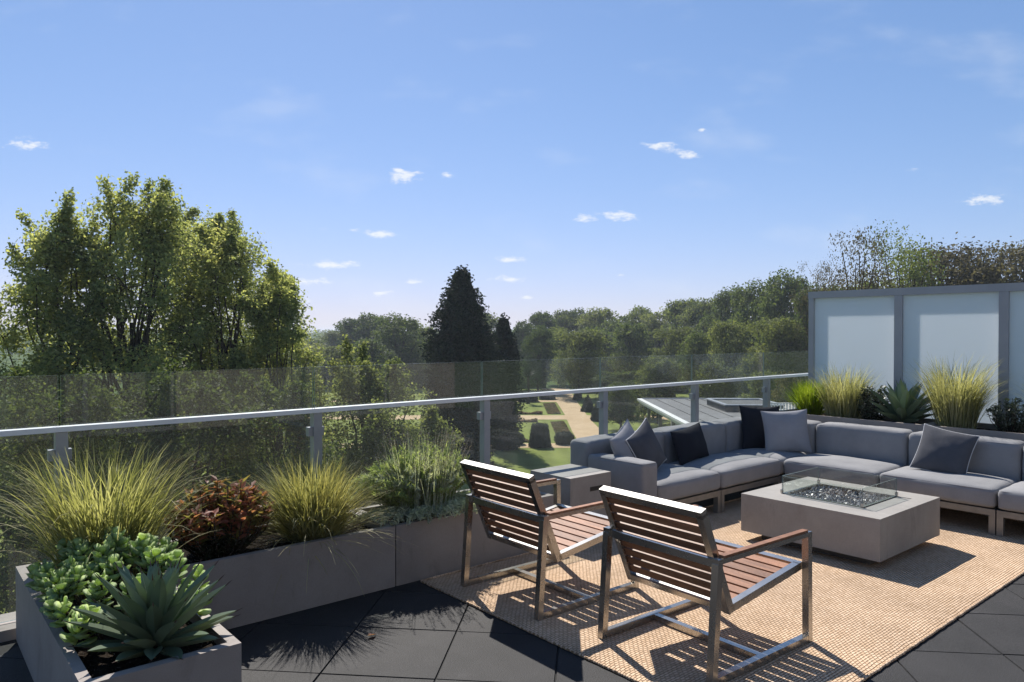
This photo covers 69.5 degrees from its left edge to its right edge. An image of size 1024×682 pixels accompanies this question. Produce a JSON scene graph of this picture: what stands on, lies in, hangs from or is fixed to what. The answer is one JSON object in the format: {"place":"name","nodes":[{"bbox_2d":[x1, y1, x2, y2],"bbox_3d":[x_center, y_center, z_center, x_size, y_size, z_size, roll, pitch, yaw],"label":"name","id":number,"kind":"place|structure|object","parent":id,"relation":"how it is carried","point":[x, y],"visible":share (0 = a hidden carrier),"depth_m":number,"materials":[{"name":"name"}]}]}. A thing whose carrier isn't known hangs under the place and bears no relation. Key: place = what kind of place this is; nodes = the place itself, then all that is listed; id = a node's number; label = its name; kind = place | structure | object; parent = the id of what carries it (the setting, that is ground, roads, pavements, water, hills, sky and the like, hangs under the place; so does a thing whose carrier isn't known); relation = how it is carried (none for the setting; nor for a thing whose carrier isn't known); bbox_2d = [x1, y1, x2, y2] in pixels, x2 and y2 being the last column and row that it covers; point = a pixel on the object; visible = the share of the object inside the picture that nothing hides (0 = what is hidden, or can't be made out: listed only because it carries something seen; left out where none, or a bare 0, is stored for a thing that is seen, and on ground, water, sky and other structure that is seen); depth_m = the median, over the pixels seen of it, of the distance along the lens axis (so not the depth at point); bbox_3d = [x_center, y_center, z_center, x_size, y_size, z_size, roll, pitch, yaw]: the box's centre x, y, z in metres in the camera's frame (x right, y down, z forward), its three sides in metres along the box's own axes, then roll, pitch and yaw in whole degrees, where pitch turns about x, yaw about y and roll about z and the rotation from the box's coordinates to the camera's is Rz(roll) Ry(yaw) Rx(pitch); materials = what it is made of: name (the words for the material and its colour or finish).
{"place":"outdoors","nodes":[
{"label":"outdoors","id":0,"kind":"place"},
{"bbox_2d":[0,436,225,597],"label":"ornamental grass","id":1,"kind":"object","parent":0,"point":[80,512],"depth_m":3.57,"materials":[{"name":"plant"}]},
{"bbox_2d":[0,333,623,403],"bbox_3d":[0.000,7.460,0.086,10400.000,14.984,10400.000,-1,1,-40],"label":"ground","id":2,"kind":"structure","parent":0,"point":[551,384],"depth_m":258.30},
{"bbox_2d":[0,365,163,613],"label":"bushy tree","id":3,"kind":"object","parent":2,"relation":"on","point":[83,412],"visible":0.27,"depth_m":18.33,"materials":[{"name":"green plant"}]},
{"bbox_2d":[88,356,278,538],"bbox_3d":[-9.198,5.799,20.716,5.913,10.772,6.227,0,1,18],"label":"bushy tree","id":4,"kind":"object","parent":2,"relation":"on","point":[178,435],"visible":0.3,"depth_m":20.57,"materials":[{"name":"green plant"}]},
{"bbox_2d":[201,370,353,521],"bbox_3d":[-7.149,6.037,23.192,6.281,10.301,5.956,0,1,0],"label":"bushy tree","id":5,"kind":"object","parent":2,"relation":"on","point":[294,424],"visible":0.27,"depth_m":22.62,"materials":[{"name":"green plant"}]},
{"bbox_2d":[318,330,343,353],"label":"broadleaf tree","id":6,"kind":"object","parent":2,"relation":"on","point":[331,338],"visible":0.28,"depth_m":240.77,"materials":[{"name":"green plant"}]},
{"bbox_2d":[0,328,707,355],"bbox_3d":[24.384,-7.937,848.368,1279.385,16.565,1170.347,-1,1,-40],"label":"woodland","id":7,"kind":"object","parent":2,"relation":"on","point":[316,336],"visible":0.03,"depth_m":452.30,"materials":[{"name":"green plant"}]},
{"bbox_2d":[333,317,374,358],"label":"broadleaf tree","id":8,"kind":"object","parent":2,"relation":"on","point":[345,326],"visible":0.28,"depth_m":202.43,"materials":[{"name":"green plant"}]},
{"bbox_2d":[349,312,387,361],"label":"broadleaf tree","id":9,"kind":"object","parent":2,"relation":"on","point":[364,331],"visible":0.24,"depth_m":197.99,"materials":[{"name":"green plant"}]},
{"bbox_2d":[316,368,545,387],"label":"hedge","id":10,"kind":"object","parent":2,"relation":"on","point":[523,384],"visible":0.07,"depth_m":151.39,"materials":[{"name":"green plant"}]},
{"bbox_2d":[513,320,539,364],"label":"broadleaf tree","id":11,"kind":"object","parent":2,"relation":"on","point":[525,329],"visible":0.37,"depth_m":183.23,"materials":[{"name":"green plant"}]},
{"bbox_2d":[517,311,562,338],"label":"broadleaf tree","id":12,"kind":"object","parent":2,"relation":"on","point":[544,318],"visible":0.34,"depth_m":206.94,"materials":[{"name":"green plant"}]},
{"bbox_2d":[539,326,572,384],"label":"broadleaf tree","id":13,"kind":"object","parent":2,"relation":"on","point":[558,343],"visible":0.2,"depth_m":158.21,"materials":[{"name":"green plant"}]},
{"bbox_2d":[551,308,575,353],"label":"broadleaf tree","id":14,"kind":"object","parent":2,"relation":"on","point":[559,317],"visible":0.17,"depth_m":212.56,"materials":[{"name":"green plant"}]},
{"bbox_2d":[558,307,586,334],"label":"broadleaf tree","id":15,"kind":"object","parent":2,"relation":"on","point":[575,313],"visible":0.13,"depth_m":216.62,"materials":[{"name":"green plant"}]},
{"bbox_2d":[575,306,618,364],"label":"broadleaf tree","id":16,"kind":"object","parent":2,"relation":"on","point":[586,319],"visible":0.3,"depth_m":203.35,"materials":[{"name":"green plant"}]},
{"bbox_2d":[575,326,622,374],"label":"broadleaf tree","id":17,"kind":"object","parent":2,"relation":"on","point":[609,345],"visible":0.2,"depth_m":162.94,"materials":[{"name":"green plant"}]},
{"bbox_2d":[601,315,638,370],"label":"broadleaf tree","id":18,"kind":"object","parent":2,"relation":"on","point":[614,324],"visible":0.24,"depth_m":194.05,"materials":[{"name":"green plant"}]},
{"bbox_2d":[624,304,659,365],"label":"broadleaf tree","id":19,"kind":"object","parent":2,"relation":"on","point":[635,315],"visible":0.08,"depth_m":203.50,"materials":[{"name":"green plant"}]},
{"bbox_2d":[639,306,673,362],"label":"broadleaf tree","id":20,"kind":"object","parent":2,"relation":"on","point":[651,322],"visible":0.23,"depth_m":194.14,"materials":[{"name":"green plant"}]},
{"bbox_2d":[658,297,701,364],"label":"broadleaf tree","id":21,"kind":"object","parent":2,"relation":"on","point":[675,311],"visible":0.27,"depth_m":184.20,"materials":[{"name":"green plant"}]},
{"bbox_2d":[678,297,714,362],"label":"broadleaf tree","id":22,"kind":"object","parent":2,"relation":"on","point":[692,316],"visible":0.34,"depth_m":173.32,"materials":[{"name":"green plant"}]},
{"bbox_2d":[0,488,720,681],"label":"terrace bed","id":23,"kind":"object","parent":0,"point":[6,646],"depth_m":3.78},
{"bbox_2d":[0,388,750,613],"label":"lawn","id":24,"kind":"structure","parent":0,"point":[525,460],"depth_m":80.00,"materials":[{"name":"plant"}]},
{"bbox_2d":[0,301,64,612],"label":"bushy tree","id":25,"kind":"object","parent":24,"relation":"on","point":[3,383],"visible":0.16,"depth_m":25.57,"materials":[{"name":"green plant"}]},
{"bbox_2d":[0,187,133,583],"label":"lime tree","id":26,"kind":"object","parent":24,"relation":"on","point":[39,287],"visible":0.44,"depth_m":27.24,"materials":[{"name":"green plant"}]},
{"bbox_2d":[2,170,248,522],"bbox_3d":[-15.042,2.123,29.836,9.658,17.922,9.711,0,1,0],"label":"lime tree","id":27,"kind":"object","parent":24,"relation":"on","point":[136,231],"visible":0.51,"depth_m":28.82,"materials":[{"name":"green plant"}]},
{"bbox_2d":[50,204,304,510],"bbox_3d":[-16.294,2.400,36.007,11.259,18.124,13.342,0,1,30],"label":"lime tree","id":28,"kind":"object","parent":24,"relation":"on","point":[218,221],"visible":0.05,"depth_m":35.48,"materials":[{"name":"green plant"}]},
{"bbox_2d":[133,207,329,512],"bbox_3d":[-12.585,2.532,32.926,7.706,17.110,8.812,1,1,40],"label":"lime tree","id":29,"kind":"object","parent":24,"relation":"on","point":[229,250],"visible":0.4,"depth_m":32.24,"materials":[{"name":"green plant"}]},
{"bbox_2d":[206,256,335,491],"bbox_3d":[-10.074,3.818,31.066,5.474,14.501,4.978,0,1,0],"label":"lime tree","id":30,"kind":"object","parent":24,"relation":"on","point":[264,305],"visible":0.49,"depth_m":30.56,"materials":[{"name":"green plant"}]},
{"bbox_2d":[284,346,326,382],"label":"broadleaf tree","id":31,"kind":"object","parent":24,"relation":"on","point":[295,363],"visible":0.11,"depth_m":148.68,"materials":[{"name":"green plant"}]},
{"bbox_2d":[315,346,356,382],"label":"broadleaf tree","id":32,"kind":"object","parent":24,"relation":"on","point":[328,350],"visible":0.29,"depth_m":147.13,"materials":[{"name":"green plant"}]},
{"bbox_2d":[342,338,398,386],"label":"broadleaf tree","id":33,"kind":"object","parent":24,"relation":"on","point":[375,346],"visible":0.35,"depth_m":133.93,"materials":[{"name":"green plant"}]},
{"bbox_2d":[338,413,407,507],"bbox_3d":[-5.034,6.993,30.149,4.704,8.178,5.316,0,1,0],"label":"round shrub","id":34,"kind":"object","parent":24,"relation":"on","point":[370,433],"visible":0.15,"depth_m":29.16,"materials":[{"name":"green plant"}]},
{"bbox_2d":[311,334,438,508],"bbox_3d":[-6.122,5.543,31.839,8.555,11.713,7.652,0,1,0],"label":"bushy tree","id":35,"kind":"object","parent":24,"relation":"on","point":[349,387],"visible":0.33,"depth_m":31.43,"materials":[{"name":"green plant"}]},
{"bbox_2d":[370,312,428,381],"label":"broadleaf tree","id":36,"kind":"object","parent":24,"relation":"on","point":[390,334],"visible":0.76,"depth_m":148.31,"materials":[{"name":"green plant"}]},
{"bbox_2d":[407,406,464,461],"bbox_3d":[-4.379,7.176,40.140,5.020,7.610,4.564,0,1,0],"label":"round shrub","id":37,"kind":"object","parent":24,"relation":"on","point":[433,421],"visible":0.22,"depth_m":39.60,"materials":[{"name":"green plant"}]},
{"bbox_2d":[418,264,512,465],"bbox_3d":[-4.330,2.157,64.148,8.100,17.687,8.389,-1,1,-40],"label":"giant conifer","id":38,"kind":"object","parent":24,"relation":"on","point":[463,342],"visible":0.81,"depth_m":62.22,"materials":[{"name":"green plant"}]},
{"bbox_2d":[486,312,527,450],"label":"conifer","id":39,"kind":"object","parent":24,"relation":"on","point":[508,408],"visible":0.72,"depth_m":71.15,"materials":[{"name":"green plant"}]},
{"bbox_2d":[528,422,551,447],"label":"topiary","id":40,"kind":"object","parent":24,"relation":"on","point":[539,436],"visible":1,"depth_m":72.88,"materials":[{"name":"green plant"}]},
{"bbox_2d":[519,324,562,391],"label":"broadleaf tree","id":41,"kind":"object","parent":24,"relation":"on","point":[537,342],"visible":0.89,"depth_m":138.92,"materials":[{"name":"green plant"}]},
{"bbox_2d":[543,402,560,413],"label":"flower bed","id":42,"kind":"object","parent":24,"relation":"on","point":[551,408],"visible":1,"depth_m":109.28,"materials":[{"name":"plant"}]},
{"bbox_2d":[551,421,574,438],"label":"flower bed","id":43,"kind":"object","parent":24,"relation":"on","point":[558,426],"visible":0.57,"depth_m":88.10,"materials":[{"name":"plant"}]},
{"bbox_2d":[554,431,574,444],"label":"box ball","id":44,"kind":"object","parent":24,"relation":"on","point":[564,438],"visible":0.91,"depth_m":74.61,"materials":[{"name":"green plant"}]},
{"bbox_2d":[547,325,608,397],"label":"broadleaf tree","id":45,"kind":"object","parent":24,"relation":"on","point":[577,371],"visible":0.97,"depth_m":126.86,"materials":[{"name":"green plant"}]},
{"bbox_2d":[580,394,593,411],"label":"topiary cone","id":46,"kind":"object","parent":24,"relation":"on","point":[587,406],"visible":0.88,"depth_m":105.60,"materials":[{"name":"green plant"}]},
{"bbox_2d":[591,375,620,398],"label":"tree","id":47,"kind":"object","parent":24,"relation":"on","point":[607,380],"visible":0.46,"depth_m":119.25,"materials":[{"name":"green plant"}]},
{"bbox_2d":[608,381,643,429],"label":"tree","id":48,"kind":"object","parent":24,"relation":"on","point":[620,413],"visible":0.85,"depth_m":85.44,"materials":[{"name":"green plant"}]},
{"bbox_2d":[603,322,655,374],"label":"broadleaf tree","id":49,"kind":"object","parent":24,"relation":"on","point":[637,334],"visible":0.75,"depth_m":148.82,"materials":[{"name":"green plant"}]},
{"bbox_2d":[623,380,651,417],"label":"tree","id":50,"kind":"object","parent":24,"relation":"on","point":[633,382],"visible":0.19,"depth_m":96.99,"materials":[{"name":"green plant"}]},
{"bbox_2d":[634,357,685,423],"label":"tree","id":51,"kind":"object","parent":24,"relation":"on","point":[653,372],"visible":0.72,"depth_m":90.80,"materials":[{"name":"green plant"}]},
{"bbox_2d":[572,371,748,392],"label":"hedge","id":52,"kind":"object","parent":24,"relation":"on","point":[626,376],"visible":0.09,"depth_m":139.38,"materials":[{"name":"green plant"}]},
{"bbox_2d":[646,325,696,396],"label":"broadleaf tree","id":53,"kind":"object","parent":24,"relation":"on","point":[673,338],"visible":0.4,"depth_m":129.43,"materials":[{"name":"green plant"}]},
{"bbox_2d":[673,327,721,392],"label":"broadleaf tree","id":54,"kind":"object","parent":24,"relation":"on","point":[695,340],"visible":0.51,"depth_m":119.05,"materials":[{"name":"green plant"}]},
{"bbox_2d":[637,398,782,426],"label":"pavilion","id":55,"kind":"structure","parent":24,"relation":"on","point":[676,411],"depth_m":49.32,"materials":[{"name":"white paint"}]},
{"bbox_2d":[688,359,746,397],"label":"tree","id":56,"kind":"object","parent":24,"relation":"on","point":[711,369],"visible":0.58,"depth_m":83.29,"materials":[{"name":"green plant"}]},
{"bbox_2d":[694,282,748,362],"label":"broadleaf tree","id":57,"kind":"object","parent":24,"relation":"on","point":[722,305],"visible":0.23,"depth_m":148.31,"materials":[{"name":"green plant"}]},
{"bbox_2d":[705,316,762,395],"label":"broadleaf tree","id":58,"kind":"object","parent":24,"relation":"on","point":[728,341],"visible":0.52,"depth_m":110.43,"materials":[{"name":"green plant"}]},
{"bbox_2d":[722,278,769,361],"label":"broadleaf tree","id":59,"kind":"object","parent":24,"relation":"on","point":[747,295],"visible":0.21,"depth_m":132.84,"materials":[{"name":"green plant"}]},
{"bbox_2d":[740,365,783,400],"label":"tree","id":60,"kind":"object","parent":24,"relation":"on","point":[757,387],"visible":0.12,"depth_m":68.80,"materials":[{"name":"green plant"}]},
{"bbox_2d":[733,312,806,396],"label":"broadleaf tree","id":61,"kind":"object","parent":24,"relation":"on","point":[783,331],"visible":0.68,"depth_m":102.67,"materials":[{"name":"green plant"}]},
{"bbox_2d":[742,266,811,370],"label":"broadleaf tree","id":62,"kind":"object","parent":24,"relation":"on","point":[780,303],"visible":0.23,"depth_m":121.14,"materials":[{"name":"green plant"}]},
{"bbox_2d":[771,370,802,402],"bbox_3d":[21.794,6.521,58.158,3.266,8.449,3.502,0,1,-5],"label":"shrub","id":63,"kind":"object","parent":24,"relation":"on","point":[778,391],"visible":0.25,"depth_m":57.93,"materials":[{"name":"green plant"}]},
{"bbox_2d":[779,277,820,384],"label":"broadleaf tree","id":64,"kind":"object","parent":24,"relation":"on","point":[801,367],"visible":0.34,"depth_m":102.55,"materials":[{"name":"green plant"}]},
{"bbox_2d":[789,260,836,351],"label":"broadleaf tree","id":65,"kind":"object","parent":24,"relation":"on","point":[820,281],"visible":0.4,"depth_m":100.38,"materials":[{"name":"green plant"}]},
{"bbox_2d":[820,219,901,290],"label":"broadleaf tree","id":66,"kind":"object","parent":24,"relation":"on","point":[861,279],"visible":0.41,"depth_m":72.98,"materials":[{"name":"green plant"}]},
{"bbox_2d":[848,220,947,289],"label":"broadleaf tree","id":67,"kind":"object","parent":24,"relation":"on","point":[915,271],"visible":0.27,"depth_m":78.93,"materials":[{"name":"green plant"}]},
{"bbox_2d":[881,232,1019,287],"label":"broadleaf tree","id":68,"kind":"object","parent":24,"relation":"on","point":[958,262],"visible":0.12,"depth_m":81.48,"materials":[{"name":"green plant"}]},
{"bbox_2d":[945,236,1023,284],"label":"broadleaf tree","id":69,"kind":"object","parent":24,"relation":"on","point":[1016,255],"visible":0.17,"depth_m":80.69,"materials":[{"name":"green plant"}]},
{"bbox_2d":[276,415,668,419],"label":"cross path","id":70,"kind":"structure","parent":0,"point":[548,417],"depth_m":98.61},
{"bbox_2d":[0,483,1023,681],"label":"terrace floor","id":71,"kind":"structure","parent":0,"point":[412,627],"depth_m":3.74,"materials":[{"name":"tile"}]},
{"bbox_2d":[0,611,15,642],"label":"terrace kerb","id":72,"kind":"structure","parent":71,"relation":"on","point":[7,631],"depth_m":3.88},
{"bbox_2d":[0,351,807,622],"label":"glass railing","id":73,"kind":"object","parent":72,"relation":"on","point":[315,431],"visible":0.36,"depth_m":5.18,"materials":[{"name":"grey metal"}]},
{"bbox_2d":[16,560,241,681],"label":"planter","id":74,"kind":"object","parent":71,"relation":"on","point":[48,654],"visible":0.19,"depth_m":2.87,"materials":[{"name":"concrete"}]},
{"bbox_2d":[25,526,212,644],"bbox_3d":[-1.711,1.052,3.245,0.657,0.413,0.894,-1,1,-40],"label":"jade plant","id":75,"kind":"object","parent":74,"relation":"in","point":[64,586],"visible":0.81,"depth_m":3.18,"materials":[{"name":"green plant"}]},
{"bbox_2d":[62,556,241,662],"bbox_3d":[-1.422,1.040,2.912,0.615,0.359,0.598,-1,1,-40],"label":"agave","id":76,"kind":"object","parent":74,"relation":"on","point":[155,611],"visible":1,"depth_m":2.84,"materials":[{"name":"green plant"}]},
{"bbox_2d":[163,509,394,629],"bbox_3d":[-1.444,1.355,4.415,1.369,0.381,0.580,-1,1,-40],"label":"planter","id":77,"kind":"object","parent":71,"relation":"on","point":[254,575],"visible":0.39,"depth_m":4.25,"materials":[{"name":"concrete"}]},
{"bbox_2d":[160,474,283,560],"bbox_3d":[-1.644,0.996,4.188,0.603,0.464,0.614,0,1,-5],"label":"bronze spurge","id":78,"kind":"object","parent":77,"relation":"on","point":[229,513],"visible":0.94,"depth_m":4.11,"materials":[{"name":"brown plant"}]},
{"bbox_2d":[235,443,418,608],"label":"ornamental grass","id":79,"kind":"object","parent":77,"relation":"in","point":[313,509],"depth_m":4.40,"materials":[{"name":"green plant"}]},
{"bbox_2d":[353,489,553,585],"bbox_3d":[-0.393,1.345,5.304,1.367,0.381,0.580,-1,1,-40],"label":"planter","id":80,"kind":"object","parent":71,"relation":"on","point":[439,549],"visible":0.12,"depth_m":4.86,"materials":[{"name":"concrete"}]},
{"bbox_2d":[347,426,477,527],"bbox_3d":[-0.620,0.901,5.048,1.113,0.622,0.778,-1,1,-40],"label":"lavender","id":81,"kind":"object","parent":80,"relation":"on","point":[427,484],"visible":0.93,"depth_m":4.88,"materials":[{"name":"green plant"}]},
{"bbox_2d":[530,464,610,515],"bbox_3d":[0.465,1.276,5.858,0.450,0.490,0.452,-1,1,-40],"label":"side table","id":82,"kind":"object","parent":71,"relation":"on","point":[581,485],"visible":0.45,"depth_m":5.71,"materials":[{"name":"concrete"}]},
{"bbox_2d":[420,497,1023,681],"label":"rug","id":83,"kind":"object","parent":71,"relation":"on","point":[871,619],"visible":0.45,"depth_m":4.29,"materials":[{"name":"carpet"}]},
{"bbox_2d":[460,459,638,620],"bbox_3d":[0.221,1.136,4.595,0.868,0.801,0.736,-1,1,-39],"label":"lounge chair","id":84,"kind":"object","parent":83,"relation":"on","point":[511,509],"visible":0.9,"depth_m":4.43,"materials":[{"name":"wood"}]},
{"bbox_2d":[597,485,812,681],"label":"lounge chair","id":85,"kind":"object","parent":83,"relation":"on","point":[674,548],"visible":1,"depth_m":3.65,"materials":[{"name":"wood"}]},
{"bbox_2d":[570,417,1023,536],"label":"sectional sofa","id":86,"kind":"object","parent":83,"relation":"on","point":[993,478],"visible":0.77,"depth_m":6.48,"materials":[{"name":"fabric"}]},
{"bbox_2d":[609,419,634,457],"bbox_3d":[0.995,0.948,6.358,0.159,0.426,0.425,-17,11,35],"label":"throw pillow","id":87,"kind":"object","parent":86,"relation":"on","point":[619,445],"visible":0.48,"depth_m":6.23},
{"bbox_2d":[626,418,666,468],"bbox_3d":[1.171,0.947,6.413,0.155,0.428,0.428,-22,8,40],"label":"throw pillow","id":88,"kind":"object","parent":86,"relation":"on","point":[642,442],"visible":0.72,"depth_m":6.34,"materials":[{"name":"fabric"}]},
{"bbox_2d":[670,422,708,464],"bbox_3d":[1.698,0.980,7.029,0.525,0.336,0.164,-8,-10,-45],"label":"throw pillow","id":89,"kind":"object","parent":86,"relation":"on","point":[689,444],"visible":0.93,"depth_m":6.92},
{"bbox_2d":[739,405,778,448],"bbox_3d":[2.615,0.912,7.756,0.465,0.466,0.147,2,-12,-12],"label":"throw pillow","id":90,"kind":"object","parent":86,"relation":"on","point":[753,433],"visible":0.65,"depth_m":7.68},
{"bbox_2d":[761,409,811,452],"bbox_3d":[2.796,0.924,7.527,0.465,0.446,0.161,-3,-14,5],"label":"throw pillow","id":91,"kind":"object","parent":86,"relation":"on","point":[786,431],"visible":0.91,"depth_m":7.47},
{"bbox_2d":[909,424,979,473],"bbox_3d":[3.770,0.967,6.440,0.438,0.438,0.159,14,-21,42],"label":"throw pillow","id":92,"kind":"object","parent":86,"relation":"on","point":[942,450],"visible":0.89,"depth_m":6.38,"materials":[{"name":"fabric"}]},
{"bbox_2d":[741,467,939,564],"bbox_3d":[2.490,1.281,5.617,1.020,0.485,1.042,-1,1,-40],"label":"fire pit","id":93,"kind":"object","parent":83,"relation":"on","point":[869,525],"visible":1,"depth_m":5.33,"materials":[{"name":"concrete"}]},
{"bbox_2d":[779,409,935,431],"bbox_3d":[3.663,1.150,7.867,0.620,0.711,1.585,-1,1,-40],"label":"planter","id":94,"kind":"object","parent":71,"relation":"on","point":[917,426],"visible":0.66,"depth_m":7.56,"materials":[{"name":"concrete"}]},
{"bbox_2d":[856,383,891,420],"bbox_3d":[3.747,0.642,7.699,0.390,0.426,0.399,0,1,4],"label":"dark shrub","id":95,"kind":"object","parent":94,"relation":"on","point":[867,413],"visible":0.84,"depth_m":7.64,"materials":[{"name":"green plant"}]},
{"bbox_2d":[866,377,932,422],"bbox_3d":[3.959,0.596,7.448,0.702,0.480,0.728,-1,1,-40],"label":"agave","id":96,"kind":"object","parent":94,"relation":"on","point":[905,407],"visible":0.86,"depth_m":7.38,"materials":[{"name":"green plant"}]},
{"bbox_2d":[808,282,1023,424],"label":"privacy screen","id":97,"kind":"object","parent":71,"relation":"on","point":[885,334],"visible":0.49,"depth_m":7.80,"materials":[{"name":"white glass"}]},
{"bbox_2d":[928,422,1023,512],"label":"planter","id":98,"kind":"object","parent":71,"relation":"on","point":[987,429],"visible":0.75,"depth_m":6.74,"materials":[{"name":"concrete"}]},
{"bbox_2d":[986,397,1023,432],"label":"dark shrub","id":99,"kind":"object","parent":98,"relation":"on","point":[1012,423],"visible":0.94,"depth_m":6.74,"materials":[{"name":"green plant"}]},
{"bbox_2d":[0,0,1023,333],"label":"sky","id":100,"kind":"structure","parent":0,"point":[616,155],"materials":[{"name":"blue"}]},
{"bbox_2d":[542,388,598,437],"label":"garden path","id":101,"kind":"structure","parent":0,"point":[581,424],"depth_m":99.74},
{"bbox_2d":[780,378,831,414],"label":"ornamental grass","id":102,"kind":"object","parent":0,"point":[810,401],"depth_m":8.13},
{"bbox_2d":[803,361,882,418],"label":"ornamental grass","id":103,"kind":"object","parent":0,"point":[841,401],"depth_m":7.83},
{"bbox_2d":[897,353,1020,428],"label":"ornamental grass","id":104,"kind":"object","parent":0,"point":[962,404],"depth_m":6.98,"materials":[{"name":"plant"}]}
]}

